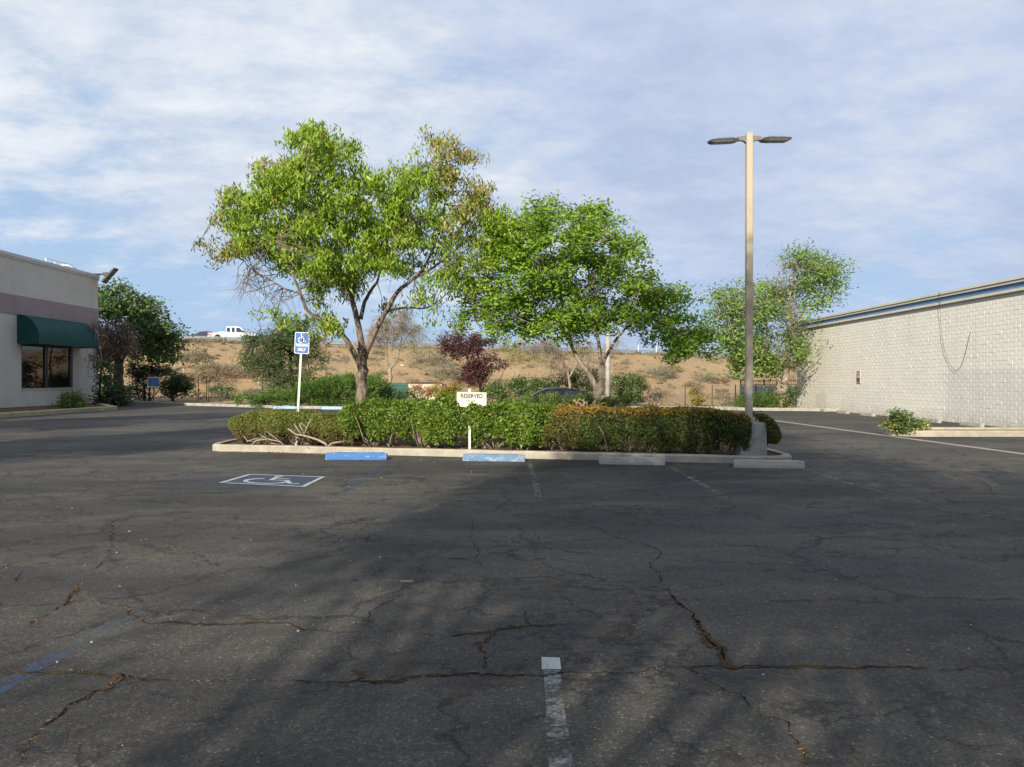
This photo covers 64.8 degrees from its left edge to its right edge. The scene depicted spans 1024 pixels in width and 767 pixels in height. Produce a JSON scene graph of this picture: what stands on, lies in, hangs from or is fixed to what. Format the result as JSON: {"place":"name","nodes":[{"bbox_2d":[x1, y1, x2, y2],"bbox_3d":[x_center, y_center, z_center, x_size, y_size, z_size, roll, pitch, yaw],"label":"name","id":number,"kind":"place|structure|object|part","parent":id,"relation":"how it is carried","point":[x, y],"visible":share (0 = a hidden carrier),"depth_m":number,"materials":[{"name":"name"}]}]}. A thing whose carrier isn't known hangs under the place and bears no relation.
{"place":"outdoors","nodes":[
{"label":"outdoors","id":0,"kind":"place"},
{"bbox_2d":[0,403,101,412],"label":"soil","id":1,"kind":"structure","parent":0,"point":[12,409],"depth_m":42.51,"materials":[{"name":"brown soil"}]},
{"bbox_2d":[46,388,92,408],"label":"fern shrub","id":2,"kind":"object","parent":1,"relation":"on","point":[69,400],"visible":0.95,"depth_m":42.00,"materials":[{"name":"green plant"}]},
{"bbox_2d":[80,319,114,392],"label":"sapling","id":3,"kind":"object","parent":1,"relation":"on","point":[96,327],"visible":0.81,"depth_m":50.95,"materials":[{"name":"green plant"}]},
{"bbox_2d":[87,354,138,405],"bbox_3d":[-24.802,-0.201,49.963,2.916,3.255,3.851,0,0,-36],"label":"dark shrub","id":4,"kind":"object","parent":1,"relation":"on","point":[115,393],"visible":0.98,"depth_m":49.52,"materials":[{"name":"green plant"}]},
{"bbox_2d":[190,331,226,339],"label":"sedan car","id":5,"kind":"object","parent":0,"point":[202,333],"visible":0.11,"depth_m":104.94,"materials":[{"name":"grey metal"}]},
{"bbox_2d":[207,326,254,340],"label":"pickup truck","id":6,"kind":"object","parent":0,"point":[233,331],"visible":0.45,"depth_m":102.15,"materials":[{"name":"white metal"}]},
{"bbox_2d":[98,342,796,407],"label":"embankment","id":7,"kind":"structure","parent":0,"point":[690,365],"depth_m":93.03,"materials":[{"name":"beige soil"}]},
{"bbox_2d":[94,313,143,386],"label":"dying tree","id":8,"kind":"object","parent":7,"relation":"on","point":[119,339],"visible":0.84,"depth_m":54.33,"materials":[{"name":"brown plant"}]},
{"bbox_2d":[98,277,195,380],"bbox_3d":[-27.807,-3.595,60.117,9.475,8.917,7.010,0,0,29],"label":"sycamore tree","id":9,"kind":"object","parent":7,"relation":"on","point":[158,335],"visible":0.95,"depth_m":58.63,"materials":[{"name":"green plant"}]},
{"bbox_2d":[147,377,159,400],"bbox_3d":[-24.942,0.469,56.186,0.880,1.833,0.133,0,0,0],"label":"blue sign","id":10,"kind":"object","parent":7,"relation":"on","point":[153,382],"visible":0.92,"depth_m":56.12,"materials":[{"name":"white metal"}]},
{"bbox_2d":[156,369,199,400],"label":"round shrub","id":11,"kind":"object","parent":7,"relation":"on","point":[176,384],"visible":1,"depth_m":56.55,"materials":[{"name":"green plant"}]},
{"bbox_2d":[180,343,209,361],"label":"sagebrush","id":12,"kind":"object","parent":7,"relation":"on","point":[199,359],"visible":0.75,"depth_m":86.28,"materials":[{"name":"beige plant"}]},
{"bbox_2d":[187,366,227,381],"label":"sagebrush","id":13,"kind":"object","parent":7,"relation":"on","point":[210,377],"visible":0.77,"depth_m":80.82,"materials":[{"name":"beige plant"}]},
{"bbox_2d":[194,361,242,370],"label":"sagebrush","id":14,"kind":"object","parent":7,"relation":"on","point":[207,365],"visible":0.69,"depth_m":84.08,"materials":[{"name":"beige plant"}]},
{"bbox_2d":[205,380,239,401],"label":"thin shrub","id":15,"kind":"object","parent":7,"relation":"on","point":[223,390],"visible":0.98,"depth_m":53.90,"materials":[{"name":"green plant"}]},
{"bbox_2d":[202,364,258,376],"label":"sagebrush","id":16,"kind":"object","parent":7,"relation":"on","point":[235,371],"visible":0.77,"depth_m":82.89,"materials":[{"name":"beige plant"}]},
{"bbox_2d":[226,389,246,405],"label":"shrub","id":17,"kind":"object","parent":7,"relation":"on","point":[237,398],"visible":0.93,"depth_m":48.32,"materials":[{"name":"green plant"}]},
{"bbox_2d":[225,310,333,391],"bbox_3d":[-14.858,-1.893,51.908,7.322,5.930,5.610,0,0,0],"label":"mesquite tree","id":18,"kind":"object","parent":7,"relation":"on","point":[274,345],"visible":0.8,"depth_m":51.01,"materials":[{"name":"green plant"}]},
{"bbox_2d":[240,368,393,406],"bbox_3d":[-11.285,0.271,46.930,9.108,2.323,4.402,0,0,0],"label":"spreading juniper","id":19,"kind":"object","parent":7,"relation":"on","point":[326,390],"visible":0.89,"depth_m":46.16,"materials":[{"name":"green plant"}]},
{"bbox_2d":[355,306,444,382],"bbox_3d":[-7.796,-1.995,56.046,6.733,6.675,5.213,0,0,0],"label":"bare tree","id":20,"kind":"object","parent":7,"relation":"on","point":[385,329],"visible":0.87,"depth_m":55.75,"materials":[{"name":"brown plant"}]},
{"bbox_2d":[389,387,423,399],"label":"green shrub","id":21,"kind":"object","parent":7,"relation":"on","point":[399,394],"visible":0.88,"depth_m":42.74,"materials":[{"name":"green plant"}]},
{"bbox_2d":[386,382,444,400],"bbox_3d":[-5.836,0.661,49.488,3.344,1.500,3.030,0,0,0],"label":"trash enclosure","id":22,"kind":"object","parent":7,"relation":"on","point":[402,385],"visible":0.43,"depth_m":48.00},
{"bbox_2d":[403,336,450,365],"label":"sagebrush","id":23,"kind":"object","parent":7,"relation":"on","point":[432,361],"visible":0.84,"depth_m":93.39,"materials":[{"name":"beige plant"}]},
{"bbox_2d":[408,379,447,397],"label":"red shrub","id":24,"kind":"object","parent":7,"relation":"on","point":[418,386],"visible":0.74,"depth_m":43.96,"materials":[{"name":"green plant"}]},
{"bbox_2d":[104,379,755,405],"bbox_3d":[-8.620,0.580,52.719,47.303,1.803,4.697,0,0,15],"label":"wire fence","id":25,"kind":"object","parent":7,"relation":"on","point":[492,397],"visible":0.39,"depth_m":53.61,"materials":[{"name":"metal"}]},
{"bbox_2d":[106,333,779,355],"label":"guardrail","id":26,"kind":"object","parent":7,"relation":"on","point":[334,341],"visible":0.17,"depth_m":105.70,"materials":[{"name":"metal"}]},
{"bbox_2d":[419,359,471,377],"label":"sagebrush","id":27,"kind":"object","parent":7,"relation":"on","point":[452,372],"visible":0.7,"depth_m":88.96,"materials":[{"name":"beige plant"}]},
{"bbox_2d":[426,378,465,398],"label":"yellow shrub","id":28,"kind":"object","parent":7,"relation":"on","point":[448,390],"visible":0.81,"depth_m":42.90,"materials":[{"name":"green plant"}]},
{"bbox_2d":[100,336,796,401],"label":"hillside scrub","id":29,"kind":"object","parent":7,"relation":"on","point":[201,341],"visible":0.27,"depth_m":93.46,"materials":[{"name":"brown plant"}]},
{"bbox_2d":[432,326,506,392],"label":"plum tree","id":30,"kind":"object","parent":7,"relation":"on","point":[459,346],"visible":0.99,"depth_m":45.32,"materials":[{"name":"purple plant"}]},
{"bbox_2d":[498,360,510,381],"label":"plum branchlet shrub","id":31,"kind":"object","parent":7,"relation":"on","point":[506,364],"visible":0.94,"depth_m":45.98,"materials":[{"name":"brown plant"}]},
{"bbox_2d":[477,373,556,402],"bbox_3d":[0.342,0.306,44.714,4.593,1.935,3.604,0,0,0],"label":"leafy shrub","id":32,"kind":"object","parent":7,"relation":"on","point":[518,385],"visible":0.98,"depth_m":44.50,"materials":[{"name":"green plant"}]},
{"bbox_2d":[499,336,632,388],"bbox_3d":[3.022,-1.071,45.832,6.835,3.691,5.023,0,0,-34],"label":"willow tree","id":33,"kind":"object","parent":7,"relation":"on","point":[534,354],"visible":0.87,"depth_m":45.85,"materials":[{"name":"grey plant"}]},
{"bbox_2d":[547,363,604,392],"bbox_3d":[3.950,-0.163,49.960,4.056,2.397,3.135,0,0,0],"label":"shaded shrub","id":34,"kind":"object","parent":7,"relation":"on","point":[577,375],"visible":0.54,"depth_m":49.62,"materials":[{"name":"green plant"}]},
{"bbox_2d":[604,370,651,405],"bbox_3d":[6.621,0.296,46.063,2.965,2.175,3.171,0,0,0],"label":"boxwood shrub","id":35,"kind":"object","parent":7,"relation":"on","point":[631,382],"visible":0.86,"depth_m":45.69,"materials":[{"name":"green plant"}]},
{"bbox_2d":[636,379,677,405],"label":"tan shrub","id":36,"kind":"object","parent":7,"relation":"on","point":[655,394],"visible":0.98,"depth_m":45.97,"materials":[{"name":"beige plant"}]},
{"bbox_2d":[638,363,678,377],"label":"sagebrush","id":37,"kind":"object","parent":7,"relation":"on","point":[668,372],"visible":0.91,"depth_m":97.14,"materials":[{"name":"beige plant"}]},
{"bbox_2d":[660,362,682,371],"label":"sagebrush","id":38,"kind":"object","parent":7,"relation":"on","point":[677,370],"visible":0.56,"depth_m":102.03,"materials":[{"name":"beige plant"}]},
{"bbox_2d":[681,381,706,386],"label":"sagebrush","id":39,"kind":"object","parent":7,"relation":"on","point":[686,383],"visible":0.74,"depth_m":93.87,"materials":[{"name":"beige plant"}]},
{"bbox_2d":[688,386,707,405],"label":"upright shrub","id":40,"kind":"object","parent":7,"relation":"on","point":[695,400],"visible":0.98,"depth_m":47.42,"materials":[{"name":"yellow plant"}]},
{"bbox_2d":[692,372,718,382],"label":"sagebrush","id":41,"kind":"object","parent":7,"relation":"on","point":[711,377],"visible":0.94,"depth_m":97.09,"materials":[{"name":"beige plant"}]},
{"bbox_2d":[715,375,729,383],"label":"sagebrush","id":42,"kind":"object","parent":7,"relation":"on","point":[724,379],"visible":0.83,"depth_m":97.91,"materials":[{"name":"beige plant"}]},
{"bbox_2d":[717,397,733,405],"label":"sagebrush","id":43,"kind":"object","parent":7,"relation":"on","point":[725,402],"visible":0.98,"depth_m":48.72,"materials":[{"name":"beige plant"}]},
{"bbox_2d":[725,372,740,379],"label":"sagebrush","id":44,"kind":"object","parent":7,"relation":"on","point":[727,376],"visible":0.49,"depth_m":100.61,"materials":[{"name":"beige plant"}]},
{"bbox_2d":[731,386,785,407],"bbox_3d":[13.666,0.853,44.516,3.113,1.521,2.907,0,0,0],"label":"juniper mound","id":45,"kind":"object","parent":7,"relation":"on","point":[771,400],"visible":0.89,"depth_m":44.02,"materials":[{"name":"green plant"}]},
{"bbox_2d":[739,379,796,402],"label":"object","id":46,"kind":"structure","parent":7,"relation":"on","point":[764,386],"depth_m":55.00,"materials":[{"name":"concrete"}]},
{"bbox_2d":[690,237,861,407],"bbox_3d":[14.851,-3.288,45.057,9.610,9.934,7.347,0,0,0],"label":"elm tree","id":47,"kind":"object","parent":7,"relation":"on","point":[765,365],"visible":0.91,"depth_m":44.20,"materials":[{"name":"green plant"}]},
{"bbox_2d":[779,385,807,407],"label":"shrub","id":48,"kind":"object","parent":7,"relation":"on","point":[788,400],"visible":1,"depth_m":43.95,"materials":[{"name":"green plant"}]},
{"bbox_2d":[207,341,725,357],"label":"road shoulder","id":49,"kind":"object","parent":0,"point":[440,347],"visible":0.01,"depth_m":105.55},
{"bbox_2d":[0,403,1023,766],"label":"parking lot","id":50,"kind":"structure","parent":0,"point":[918,575],"depth_m":5.81,"materials":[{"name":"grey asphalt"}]},
{"bbox_2d":[0,250,99,407],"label":"shop building","id":51,"kind":"structure","parent":50,"relation":"on","point":[47,339],"depth_m":47.13,"materials":[{"name":"beige paint"}]},
{"bbox_2d":[21,344,72,388],"bbox_3d":[-27.570,-1.012,47.847,0.100,2.580,5.300,0,0,0],"label":"window frame","id":52,"kind":"structure","parent":51,"relation":"in","point":[42,366],"depth_m":47.67,"materials":[{"name":"black glass"}]},
{"bbox_2d":[45,258,72,266],"bbox_3d":[-30.000,-7.489,51.672,2.068,0.684,3.068,0,0,0],"label":"rooftop railing","id":53,"kind":"object","parent":51,"relation":"on","point":[55,261],"visible":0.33,"depth_m":51.56,"materials":[{"name":"white metal"}]},
{"bbox_2d":[72,267,118,282],"bbox_3d":[-27.509,-7.122,52.972,3.030,0.988,0.808,0,0,-12],"label":"floodlight","id":54,"kind":"object","parent":51,"relation":"attached to","point":[109,276],"visible":0.88,"depth_m":53.07,"materials":[{"name":"black metal"}]},
{"bbox_2d":[0,403,116,417],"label":"building kerb","id":55,"kind":"structure","parent":50,"relation":"on","point":[105,407],"depth_m":38.74,"materials":[{"name":"grey concrete"}]},
{"bbox_2d":[224,475,318,485],"bbox_3d":[-3.788,1.547,12.898,1.663,0.001,1.153,0,0,15],"label":"accessible bay panel","id":56,"kind":"object","parent":50,"relation":"on","point":[301,480],"visible":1,"depth_m":12.86,"materials":[{"name":"blue paint"}]},
{"bbox_2d":[219,474,323,486],"bbox_3d":[-3.785,1.542,12.896,1.765,0.002,1.228,0,0,15],"label":"accessible bay symbol","id":57,"kind":"object","parent":56,"relation":"on","point":[290,482],"visible":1,"depth_m":12.82,"materials":[{"name":"grey paint"}]},
{"bbox_2d":[273,406,296,408],"bbox_3d":[-12.768,1.354,45.411,1.350,0.143,0.174,0,0,5],"label":"wheel stop","id":58,"kind":"object","parent":50,"relation":"on","point":[288,407],"visible":0.86,"depth_m":45.34,"materials":[{"name":"blue paint"}]},
{"bbox_2d":[322,407,341,408],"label":"wheel stop","id":59,"kind":"object","parent":50,"relation":"on","point":[331,408],"visible":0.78,"depth_m":44.45,"materials":[{"name":"blue paint"}]},
{"bbox_2d":[325,452,387,459],"bbox_3d":[-3.146,1.464,16.317,1.240,0.144,0.174,0,0,2],"label":"wheel stop","id":60,"kind":"object","parent":50,"relation":"on","point":[356,456],"visible":1,"depth_m":16.25,"materials":[{"name":"blue concrete"}]},
{"bbox_2d":[31,447,920,665],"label":"leaf litter","id":61,"kind":"object","parent":50,"relation":"on","point":[472,460],"visible":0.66,"depth_m":16.21,"materials":[{"name":"brown plant"}]},
{"bbox_2d":[1,585,962,762],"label":"crack dirt","id":62,"kind":"structure","parent":50,"relation":"on","point":[492,633],"depth_m":4.48,"materials":[{"name":"brown soil"}]},
{"bbox_2d":[128,400,838,411],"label":"kerb","id":63,"kind":"structure","parent":50,"relation":"on","point":[320,407],"depth_m":45.34,"materials":[{"name":"grey concrete"}]},
{"bbox_2d":[462,453,524,461],"bbox_3d":[-0.360,1.465,16.011,1.240,0.144,0.178,0,0,6],"label":"wheel stop","id":64,"kind":"object","parent":50,"relation":"on","point":[494,457],"visible":1,"depth_m":15.94,"materials":[{"name":"blue concrete"}]},
{"bbox_2d":[212,431,791,462],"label":"island kerb","id":65,"kind":"structure","parent":50,"relation":"on","point":[528,454],"depth_m":16.75,"materials":[{"name":"concrete"}]},
{"bbox_2d":[226,433,776,455],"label":"planting soil","id":66,"kind":"structure","parent":65,"relation":"in","point":[400,443],"depth_m":18.46,"materials":[{"name":"brown soil"}]},
{"bbox_2d":[227,407,360,445],"bbox_3d":[-5.149,1.020,18.732,3.545,0.957,1.556,0,0,14],"label":"hedge","id":67,"kind":"object","parent":66,"relation":"on","point":[276,425],"visible":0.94,"depth_m":18.35,"materials":[{"name":"green plant"}]},
{"bbox_2d":[294,332,309,444],"bbox_3d":[-4.826,0.148,18.546,0.356,2.662,0.046,0,0,0],"label":"parking sign","id":68,"kind":"object","parent":66,"relation":"on","point":[300,348],"visible":0.85,"depth_m":18.52,"materials":[{"name":"white metal"}]},
{"bbox_2d":[190,118,519,440],"bbox_3d":[-3.880,-2.666,20.066,8.271,8.406,5.509,0,0,21],"label":"ash tree","id":69,"kind":"object","parent":66,"relation":"on","point":[287,184],"visible":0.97,"depth_m":19.07,"materials":[{"name":"green plant"}]},
{"bbox_2d":[337,392,555,449],"bbox_3d":[-1.474,0.834,17.887,5.341,1.333,1.527,0,0,15],"label":"hedge","id":70,"kind":"object","parent":66,"relation":"on","point":[380,420],"visible":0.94,"depth_m":17.39,"materials":[{"name":"green plant"}]},
{"bbox_2d":[457,389,485,448],"bbox_3d":[-0.866,0.799,17.284,0.636,1.370,0.058,0,0,0],"label":"reserved sign","id":71,"kind":"object","parent":66,"relation":"on","point":[466,398],"visible":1,"depth_m":17.26,"materials":[{"name":"white metal"}]},
{"bbox_2d":[504,388,601,441],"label":"island juniper","id":72,"kind":"object","parent":66,"relation":"on","point":[556,398],"visible":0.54,"depth_m":19.53,"materials":[{"name":"green plant"}]},
{"bbox_2d":[572,398,596,405],"bbox_3d":[1.710,0.595,18.980,0.601,0.499,0.083,0,0,0],"label":"pruned stump","id":73,"kind":"object","parent":66,"relation":"on","point":[584,402],"visible":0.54,"depth_m":18.96,"materials":[{"name":"brown wood"}]},
{"bbox_2d":[443,189,726,420],"bbox_3d":[1.820,-1.817,20.012,6.937,6.712,4.965,0,0,0],"label":"maple tree","id":74,"kind":"object","parent":66,"relation":"on","point":[583,236],"visible":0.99,"depth_m":19.11,"materials":[{"name":"green plant"}]},
{"bbox_2d":[601,393,633,421],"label":"juniper","id":75,"kind":"object","parent":66,"relation":"on","point":[609,401],"visible":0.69,"depth_m":20.44,"materials":[{"name":"green plant"}]},
{"bbox_2d":[526,402,752,454],"bbox_3d":[2.455,0.948,16.931,5.010,1.112,1.509,0,0,17],"label":"hedge","id":76,"kind":"object","parent":66,"relation":"on","point":[666,424],"visible":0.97,"depth_m":16.40,"materials":[{"name":"green plant"}]},
{"bbox_2d":[707,132,791,455],"bbox_3d":[4.694,-1.706,15.994,1.601,6.490,0.510,0,0,0],"label":"street lamp","id":77,"kind":"object","parent":66,"relation":"on","point":[758,443],"visible":0.88,"depth_m":15.91,"materials":[{"name":"beige metal"}]},
{"bbox_2d":[741,409,781,445],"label":"hedge","id":78,"kind":"object","parent":66,"relation":"on","point":[774,432],"visible":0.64,"depth_m":15.71,"materials":[{"name":"green plant"}]},
{"bbox_2d":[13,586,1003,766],"bbox_3d":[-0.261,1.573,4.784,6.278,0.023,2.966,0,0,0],"label":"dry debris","id":79,"kind":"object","parent":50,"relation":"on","point":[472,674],"visible":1,"depth_m":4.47,"materials":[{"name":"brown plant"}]},
{"bbox_2d":[9,462,1020,764],"bbox_3d":[-0.399,1.557,9.512,16.165,0.001,12.373,0,0,0],"label":"pavement crack","id":80,"kind":"object","parent":50,"relation":"on","point":[459,634],"visible":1,"depth_m":4.83,"materials":[{"name":"black asphalt"}]},
{"bbox_2d":[541,657,560,668],"bbox_3d":[0.220,1.579,4.556,0.110,0.001,0.200,0,0,0],"label":"paint patch","id":81,"kind":"object","parent":50,"relation":"on","point":[550,662],"visible":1,"depth_m":4.55,"materials":[{"name":"white paint"}]},
{"bbox_2d":[497,388,612,420],"bbox_3d":[1.643,0.880,31.504,4.590,1.430,2.000,0,0,0],"label":"parked car","id":82,"kind":"object","parent":50,"relation":"on","point":[565,392],"visible":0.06,"depth_m":30.71,"materials":[{"name":"black metal"}]},
{"bbox_3d":[1.333,0.433,30.687,1.270,0.390,0.101,0,0,0],"label":"side window","id":83,"kind":"part","parent":82,"relation":"part of","materials":[{"name":"black glass"}]},
{"bbox_3d":[2.472,0.428,30.688,0.850,0.360,0.094,0,0,0],"label":"side window","id":84,"kind":"part","parent":82,"relation":"part of","materials":[{"name":"black glass"}]},
{"bbox_2d":[545,670,566,766],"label":"stall line","id":85,"kind":"object","parent":50,"relation":"on","point":[564,760],"visible":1,"depth_m":3.83,"materials":[{"name":"grey paint"}]},
{"bbox_2d":[605,331,609,397],"bbox_3d":[4.990,-0.760,41.997,0.251,4.400,0.251,0,0,0],"label":"bare pole","id":86,"kind":"object","parent":50,"relation":"on","point":[607,377],"visible":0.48,"depth_m":41.90,"materials":[{"name":"white metal"}]},
{"bbox_2d":[599,456,664,464],"bbox_3d":[2.284,1.467,15.358,1.240,0.145,0.176,0,0,9],"label":"wheel stop","id":87,"kind":"object","parent":50,"relation":"on","point":[632,460],"visible":1,"depth_m":15.29,"materials":[{"name":"concrete"}]},
{"bbox_2d":[733,459,804,468],"bbox_3d":[4.699,1.468,14.758,1.240,0.147,0.176,0,0,11],"label":"wheel stop","id":88,"kind":"object","parent":50,"relation":"on","point":[782,464],"visible":1,"depth_m":14.69,"materials":[{"name":"concrete"}]},
{"bbox_2d":[836,410,849,413],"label":"wheel stop","id":89,"kind":"object","parent":50,"relation":"on","point":[842,411],"visible":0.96,"depth_m":38.98,"materials":[{"name":"grey concrete"}]},
{"bbox_2d":[860,412,874,415],"bbox_3d":[16.050,1.387,36.406,0.176,0.144,1.300,0,0,0],"label":"wheel stop","id":90,"kind":"object","parent":50,"relation":"on","point":[866,414],"visible":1,"depth_m":36.33,"materials":[{"name":"grey concrete"}]},
{"bbox_2d":[774,420,1023,454],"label":"concrete ribbon","id":91,"kind":"object","parent":50,"relation":"on","point":[910,438],"visible":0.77,"depth_m":21.79,"materials":[{"name":"grey concrete"}]},
{"bbox_2d":[794,275,1023,426],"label":"block building","id":92,"kind":"structure","parent":50,"relation":"on","point":[893,353],"depth_m":32.47,"materials":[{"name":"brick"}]},
{"bbox_2d":[857,371,859,382],"bbox_3d":[16.754,-0.329,38.999,0.016,0.560,0.400,0,0,0],"label":"wall sign","id":93,"kind":"object","parent":92,"relation":"attached to","point":[858,376],"visible":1,"depth_m":38.97,"materials":[{"name":"white paint"}]},
{"bbox_2d":[939,296,969,370],"bbox_3d":[16.733,-2.023,30.460,0.101,3.123,2.047,0,0,-3],"label":"wall cable","id":94,"kind":"object","parent":92,"relation":"attached to","point":[942,340],"depth_m":31.14,"materials":[{"name":"black rubber"}]},
{"bbox_2d":[921,418,941,422],"bbox_3d":[16.050,1.407,30.906,0.175,0.146,1.300,0,0,0],"label":"wheel stop","id":95,"kind":"object","parent":50,"relation":"on","point":[936,421],"visible":0.8,"depth_m":30.54,"materials":[{"name":"grey concrete"}]},
{"bbox_2d":[882,427,1023,436],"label":"side kerb","id":96,"kind":"structure","parent":50,"relation":"on","point":[945,433],"depth_m":22.91,"materials":[{"name":"concrete"}]},
{"bbox_2d":[920,429,1023,430],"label":"side soil","id":97,"kind":"structure","parent":96,"relation":"in","point":[979,429],"depth_m":24.32,"materials":[{"name":"brown soil"}]},
{"bbox_2d":[876,406,932,433],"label":"rose shrub","id":98,"kind":"object","parent":97,"relation":"on","point":[897,423],"visible":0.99,"depth_m":23.25,"materials":[{"name":"green plant"}]},
{"bbox_2d":[959,421,983,426],"bbox_3d":[16.050,1.419,28.156,0.175,0.143,1.300,0,0,0],"label":"wheel stop","id":99,"kind":"object","parent":50,"relation":"on","point":[972,424],"visible":0.96,"depth_m":28.02,"materials":[{"name":"grey concrete"}]},
{"bbox_2d":[0,0,1023,356],"label":"sky","id":100,"kind":"structure","parent":0,"point":[122,121],"materials":[{"name":"blue"}]},
{"label":"ground","id":101,"kind":"structure","parent":0,"visible":0},
{"bbox_2d":[124,359,185,400],"bbox_3d":[-27.792,-0.811,62.102,6.179,5.749,4.994,0,0,24],"label":"dark umbrella shrub","id":102,"kind":"object","parent":101,"relation":"on","point":[151,370],"visible":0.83,"depth_m":61.28,"materials":[{"name":"green plant"}]}
]}

